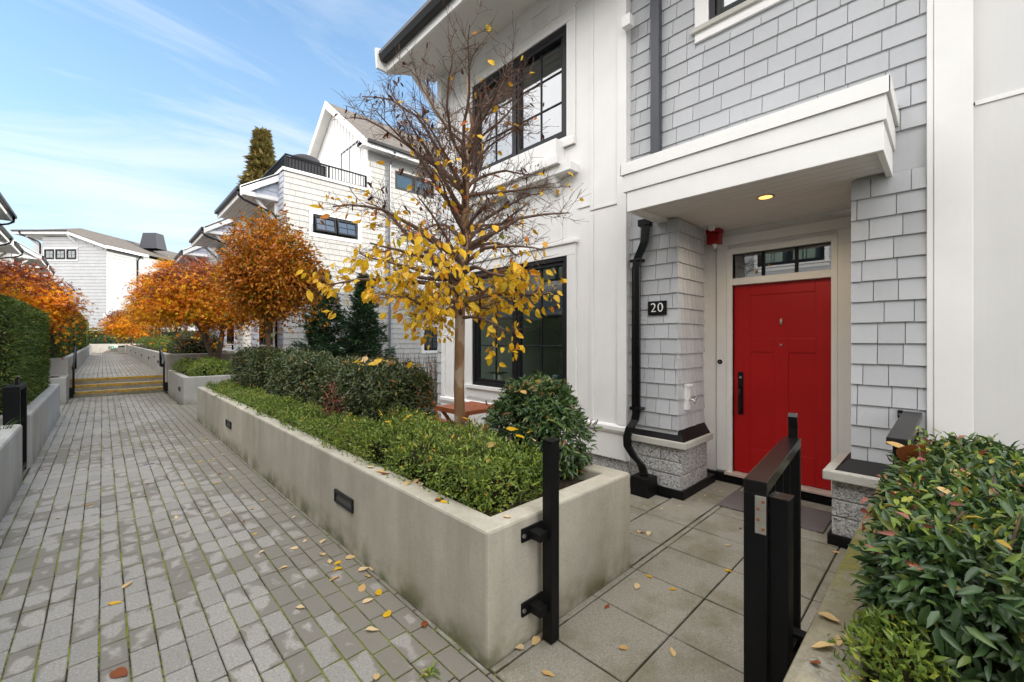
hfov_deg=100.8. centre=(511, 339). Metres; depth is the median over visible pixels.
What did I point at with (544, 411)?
nandina shrub
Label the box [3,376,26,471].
garden gate
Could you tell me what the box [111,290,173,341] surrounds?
maple tree
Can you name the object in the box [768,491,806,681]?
gate post
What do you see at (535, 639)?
fallen leaf
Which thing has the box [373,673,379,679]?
fallen leaf
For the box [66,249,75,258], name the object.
window
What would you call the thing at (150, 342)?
shrub
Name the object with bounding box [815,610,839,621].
fallen leaf
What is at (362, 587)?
fallen leaf
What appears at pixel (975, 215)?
townhouse
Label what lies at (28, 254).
row house
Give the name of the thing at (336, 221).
window
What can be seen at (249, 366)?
clipped hedge
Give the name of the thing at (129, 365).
paver path
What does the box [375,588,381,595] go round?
fallen leaf
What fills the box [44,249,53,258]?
window
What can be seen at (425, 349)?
window
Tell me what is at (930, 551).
nandina hedge
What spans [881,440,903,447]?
fallen leaf
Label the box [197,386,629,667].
concrete planter
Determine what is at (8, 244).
row house
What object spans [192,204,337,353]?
round headed tree
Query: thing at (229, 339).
window
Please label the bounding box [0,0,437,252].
sky
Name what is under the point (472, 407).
folding table
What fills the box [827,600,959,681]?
azalea shrub
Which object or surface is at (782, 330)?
front door
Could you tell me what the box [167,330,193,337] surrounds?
clipped hedge
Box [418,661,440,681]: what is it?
weed sprout
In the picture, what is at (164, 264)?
maple tree
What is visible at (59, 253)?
window
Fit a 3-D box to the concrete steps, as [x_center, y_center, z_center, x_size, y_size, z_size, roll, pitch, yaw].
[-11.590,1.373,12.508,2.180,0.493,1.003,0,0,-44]
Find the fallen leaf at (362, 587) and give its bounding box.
[358,583,365,591]
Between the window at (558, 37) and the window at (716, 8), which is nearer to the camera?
the window at (716, 8)
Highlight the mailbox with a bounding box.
[886,410,921,464]
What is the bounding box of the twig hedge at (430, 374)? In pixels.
[332,352,437,403]
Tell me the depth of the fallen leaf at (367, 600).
2.58 m
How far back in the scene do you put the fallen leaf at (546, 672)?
2.02 m
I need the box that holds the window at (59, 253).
[55,249,64,258]
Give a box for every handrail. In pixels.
[69,347,76,396]
[159,346,167,390]
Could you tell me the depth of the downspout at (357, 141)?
16.72 m
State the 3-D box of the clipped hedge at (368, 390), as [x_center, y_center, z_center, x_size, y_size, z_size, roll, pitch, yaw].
[-1.720,0.618,4.969,0.837,0.927,2.242,0,0,-44]
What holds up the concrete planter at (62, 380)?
on the ground
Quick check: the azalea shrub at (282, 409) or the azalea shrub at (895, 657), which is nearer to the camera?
the azalea shrub at (895, 657)
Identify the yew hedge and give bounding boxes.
[0,293,51,413]
[35,323,74,357]
[47,308,82,350]
[77,311,85,349]
[84,319,89,346]
[88,328,187,343]
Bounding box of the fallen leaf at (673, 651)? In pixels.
[670,647,675,656]
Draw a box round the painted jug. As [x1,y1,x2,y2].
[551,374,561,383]
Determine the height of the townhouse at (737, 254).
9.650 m
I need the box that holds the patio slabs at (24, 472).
[22,467,28,478]
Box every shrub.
[90,336,138,343]
[134,336,147,346]
[137,336,150,346]
[143,335,161,347]
[146,334,164,348]
[151,334,171,350]
[156,335,172,352]
[168,331,217,353]
[170,356,201,374]
[185,355,234,376]
[205,377,280,412]
[252,395,378,451]
[335,405,542,515]
[481,369,602,486]
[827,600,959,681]
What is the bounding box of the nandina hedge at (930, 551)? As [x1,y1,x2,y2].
[848,426,1023,681]
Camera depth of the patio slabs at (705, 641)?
2.44 m
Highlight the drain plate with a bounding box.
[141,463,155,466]
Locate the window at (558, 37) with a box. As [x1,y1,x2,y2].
[472,24,565,172]
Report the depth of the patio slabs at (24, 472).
5.08 m
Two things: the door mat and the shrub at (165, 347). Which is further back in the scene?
the shrub at (165, 347)
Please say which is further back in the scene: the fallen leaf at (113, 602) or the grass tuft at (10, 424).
the grass tuft at (10, 424)
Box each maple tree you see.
[0,256,118,372]
[91,309,156,345]
[106,255,279,358]
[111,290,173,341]
[117,255,202,338]
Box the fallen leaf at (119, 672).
[109,667,127,677]
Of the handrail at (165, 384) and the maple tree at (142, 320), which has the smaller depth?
the handrail at (165, 384)
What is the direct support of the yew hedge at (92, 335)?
on the upper terrace ground
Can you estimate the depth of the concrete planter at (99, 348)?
36.06 m
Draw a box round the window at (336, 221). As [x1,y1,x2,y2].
[313,214,357,239]
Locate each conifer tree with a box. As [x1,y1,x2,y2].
[236,126,277,185]
[288,268,354,370]
[336,272,398,368]
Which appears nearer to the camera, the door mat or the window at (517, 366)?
the door mat
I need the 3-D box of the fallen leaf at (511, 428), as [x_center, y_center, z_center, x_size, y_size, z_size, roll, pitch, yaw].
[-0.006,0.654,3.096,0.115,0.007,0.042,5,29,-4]
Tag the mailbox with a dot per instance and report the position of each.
(903, 430)
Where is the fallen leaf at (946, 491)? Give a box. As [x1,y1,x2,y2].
[931,484,963,501]
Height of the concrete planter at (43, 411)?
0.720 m
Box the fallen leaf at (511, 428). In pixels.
[506,427,518,430]
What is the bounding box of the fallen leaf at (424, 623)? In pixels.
[421,621,427,627]
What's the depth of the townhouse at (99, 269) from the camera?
38.97 m
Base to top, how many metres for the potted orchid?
0.650 m
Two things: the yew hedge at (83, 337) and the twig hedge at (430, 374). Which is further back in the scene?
the yew hedge at (83, 337)
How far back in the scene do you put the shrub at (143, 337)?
28.40 m
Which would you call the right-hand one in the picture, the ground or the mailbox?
the mailbox
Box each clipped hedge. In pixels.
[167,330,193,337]
[228,344,284,395]
[261,346,337,412]
[306,353,437,437]
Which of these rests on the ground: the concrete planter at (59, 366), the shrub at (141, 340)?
the concrete planter at (59, 366)
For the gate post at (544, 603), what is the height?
1.065 m
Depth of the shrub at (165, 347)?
16.30 m
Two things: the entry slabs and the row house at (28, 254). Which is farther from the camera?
the row house at (28, 254)
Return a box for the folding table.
[436,401,493,433]
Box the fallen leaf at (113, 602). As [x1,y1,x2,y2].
[108,601,121,604]
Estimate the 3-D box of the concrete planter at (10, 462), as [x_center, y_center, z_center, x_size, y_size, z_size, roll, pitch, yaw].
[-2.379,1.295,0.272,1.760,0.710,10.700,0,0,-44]
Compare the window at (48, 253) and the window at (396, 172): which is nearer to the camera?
the window at (396, 172)
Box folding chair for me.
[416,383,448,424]
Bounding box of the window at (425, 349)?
[424,327,436,350]
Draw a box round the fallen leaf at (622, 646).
[618,644,627,649]
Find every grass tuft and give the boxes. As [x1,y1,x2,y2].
[0,416,22,429]
[445,414,481,436]
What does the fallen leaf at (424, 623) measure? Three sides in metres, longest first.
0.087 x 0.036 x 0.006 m
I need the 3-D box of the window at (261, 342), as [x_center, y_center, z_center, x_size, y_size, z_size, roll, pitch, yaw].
[-8.493,-0.400,14.742,0.122,1.200,1.800,0,0,-44]
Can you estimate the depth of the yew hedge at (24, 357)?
5.97 m
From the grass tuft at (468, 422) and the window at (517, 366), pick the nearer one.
the grass tuft at (468, 422)
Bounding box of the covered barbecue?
[293,154,319,164]
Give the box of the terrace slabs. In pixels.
[630,488,668,521]
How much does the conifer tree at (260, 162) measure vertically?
19.332 m
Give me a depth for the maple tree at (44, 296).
10.74 m
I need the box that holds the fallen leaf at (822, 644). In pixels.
[811,641,836,647]
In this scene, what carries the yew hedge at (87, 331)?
on the concrete planter at (59, 366)
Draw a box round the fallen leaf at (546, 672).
[542,670,554,675]
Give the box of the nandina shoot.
[304,376,351,427]
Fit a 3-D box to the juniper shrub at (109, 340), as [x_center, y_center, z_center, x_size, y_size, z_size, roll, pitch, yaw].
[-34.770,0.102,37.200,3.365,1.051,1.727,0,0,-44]
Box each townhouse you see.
[11,228,195,331]
[214,101,437,378]
[375,0,926,548]
[927,0,1023,457]
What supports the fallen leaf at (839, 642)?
on the concrete planter at (839, 603)
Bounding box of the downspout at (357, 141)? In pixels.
[341,141,357,168]
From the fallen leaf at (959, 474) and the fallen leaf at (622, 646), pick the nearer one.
the fallen leaf at (959, 474)
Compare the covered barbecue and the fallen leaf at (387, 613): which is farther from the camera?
the covered barbecue
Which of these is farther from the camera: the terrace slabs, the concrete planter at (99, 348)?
the concrete planter at (99, 348)
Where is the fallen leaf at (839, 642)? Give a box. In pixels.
[835,635,841,645]
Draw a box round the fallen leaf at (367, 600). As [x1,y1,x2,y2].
[363,598,373,602]
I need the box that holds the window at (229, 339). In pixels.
[227,328,233,343]
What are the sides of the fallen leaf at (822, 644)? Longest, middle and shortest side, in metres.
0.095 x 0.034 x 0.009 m
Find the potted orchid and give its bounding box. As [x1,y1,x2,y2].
[486,346,510,379]
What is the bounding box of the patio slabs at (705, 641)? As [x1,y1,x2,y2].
[490,487,846,681]
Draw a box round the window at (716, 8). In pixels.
[709,0,745,19]
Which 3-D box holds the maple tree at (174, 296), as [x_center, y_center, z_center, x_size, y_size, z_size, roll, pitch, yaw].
[-8.918,-0.710,12.431,4.354,3.520,4.020,0,0,-44]
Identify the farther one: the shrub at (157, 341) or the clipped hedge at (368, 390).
the shrub at (157, 341)
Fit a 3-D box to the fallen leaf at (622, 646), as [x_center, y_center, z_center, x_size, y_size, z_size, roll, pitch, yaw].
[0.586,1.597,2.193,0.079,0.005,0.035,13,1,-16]
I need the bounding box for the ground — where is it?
[167,379,438,413]
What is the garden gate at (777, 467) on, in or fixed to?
attached to the gate post at (786, 637)
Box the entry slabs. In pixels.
[630,480,741,566]
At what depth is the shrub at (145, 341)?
21.89 m
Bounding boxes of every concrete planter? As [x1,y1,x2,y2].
[0,384,59,467]
[0,424,21,522]
[47,345,90,384]
[49,374,68,404]
[90,344,124,352]
[125,344,256,393]
[168,368,240,404]
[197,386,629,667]
[783,474,944,681]
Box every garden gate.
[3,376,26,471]
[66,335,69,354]
[744,412,800,681]
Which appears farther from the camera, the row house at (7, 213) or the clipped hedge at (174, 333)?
the clipped hedge at (174, 333)
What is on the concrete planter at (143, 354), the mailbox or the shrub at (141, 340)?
the shrub at (141, 340)
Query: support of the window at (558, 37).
in the townhouse at (737, 254)
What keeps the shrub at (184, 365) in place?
on the concrete planter at (182, 388)
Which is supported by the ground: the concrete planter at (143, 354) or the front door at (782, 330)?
the concrete planter at (143, 354)
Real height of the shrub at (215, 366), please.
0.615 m
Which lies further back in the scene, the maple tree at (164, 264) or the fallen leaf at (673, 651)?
the maple tree at (164, 264)
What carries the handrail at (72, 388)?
attached to the concrete planter at (62, 380)
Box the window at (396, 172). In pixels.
[395,170,433,198]
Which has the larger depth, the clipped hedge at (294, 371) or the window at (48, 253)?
the window at (48, 253)
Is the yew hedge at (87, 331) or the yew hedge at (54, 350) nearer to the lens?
the yew hedge at (54, 350)
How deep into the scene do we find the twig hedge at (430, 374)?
10.47 m
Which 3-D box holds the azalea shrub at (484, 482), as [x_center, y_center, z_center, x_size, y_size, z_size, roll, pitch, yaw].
[-0.581,0.808,3.187,0.896,0.486,2.056,0,0,-44]
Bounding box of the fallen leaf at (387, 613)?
[383,610,390,616]
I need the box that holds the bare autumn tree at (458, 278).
[296,0,590,453]
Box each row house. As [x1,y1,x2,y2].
[0,192,16,225]
[0,223,24,258]
[0,240,54,292]
[173,246,215,336]
[189,219,265,349]
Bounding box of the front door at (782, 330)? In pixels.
[734,278,830,489]
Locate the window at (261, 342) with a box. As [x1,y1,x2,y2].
[259,322,272,344]
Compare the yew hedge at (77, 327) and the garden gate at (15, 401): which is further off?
the yew hedge at (77, 327)
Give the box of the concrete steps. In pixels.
[69,375,165,397]
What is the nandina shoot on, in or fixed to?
on the concrete planter at (469, 580)
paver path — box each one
[0,392,500,681]
[71,352,162,378]
[180,404,196,419]
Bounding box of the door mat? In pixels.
[717,490,831,533]
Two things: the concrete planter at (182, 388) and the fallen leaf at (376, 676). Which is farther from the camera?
the concrete planter at (182, 388)
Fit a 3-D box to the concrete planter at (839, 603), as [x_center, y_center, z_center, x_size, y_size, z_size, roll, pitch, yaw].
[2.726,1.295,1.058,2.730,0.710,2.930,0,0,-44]
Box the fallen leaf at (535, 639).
[532,636,539,644]
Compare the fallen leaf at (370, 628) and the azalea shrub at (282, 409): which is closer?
the fallen leaf at (370, 628)
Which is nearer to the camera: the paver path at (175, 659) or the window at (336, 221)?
the paver path at (175, 659)
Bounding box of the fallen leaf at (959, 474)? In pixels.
[950,469,976,477]
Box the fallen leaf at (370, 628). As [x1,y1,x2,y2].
[365,626,378,630]
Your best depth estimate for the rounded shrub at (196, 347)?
13.96 m
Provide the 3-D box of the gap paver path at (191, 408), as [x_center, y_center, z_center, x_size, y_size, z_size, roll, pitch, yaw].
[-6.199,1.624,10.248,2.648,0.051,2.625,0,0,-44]
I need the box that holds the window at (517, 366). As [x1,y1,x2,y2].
[472,256,566,392]
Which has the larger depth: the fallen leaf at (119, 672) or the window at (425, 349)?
the window at (425, 349)
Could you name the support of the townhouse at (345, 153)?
on the upper terrace ground
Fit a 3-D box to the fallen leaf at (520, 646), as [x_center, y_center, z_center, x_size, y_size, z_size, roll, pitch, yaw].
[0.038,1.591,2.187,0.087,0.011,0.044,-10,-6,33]
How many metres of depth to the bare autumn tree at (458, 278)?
3.68 m
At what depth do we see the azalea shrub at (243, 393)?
6.70 m
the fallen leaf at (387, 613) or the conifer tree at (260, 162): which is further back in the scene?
the conifer tree at (260, 162)
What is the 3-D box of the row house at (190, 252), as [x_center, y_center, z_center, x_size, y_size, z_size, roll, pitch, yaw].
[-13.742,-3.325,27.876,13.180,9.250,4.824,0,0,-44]
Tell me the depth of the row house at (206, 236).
18.16 m
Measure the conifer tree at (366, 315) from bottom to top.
3.402 m
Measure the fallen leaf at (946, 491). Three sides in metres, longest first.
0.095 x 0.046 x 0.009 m
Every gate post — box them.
[521,437,560,644]
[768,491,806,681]
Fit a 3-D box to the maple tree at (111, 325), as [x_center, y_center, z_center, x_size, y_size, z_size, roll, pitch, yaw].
[-30.841,-0.534,33.718,4.511,3.958,4.157,0,0,-44]
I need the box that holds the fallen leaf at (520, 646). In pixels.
[515,644,523,648]

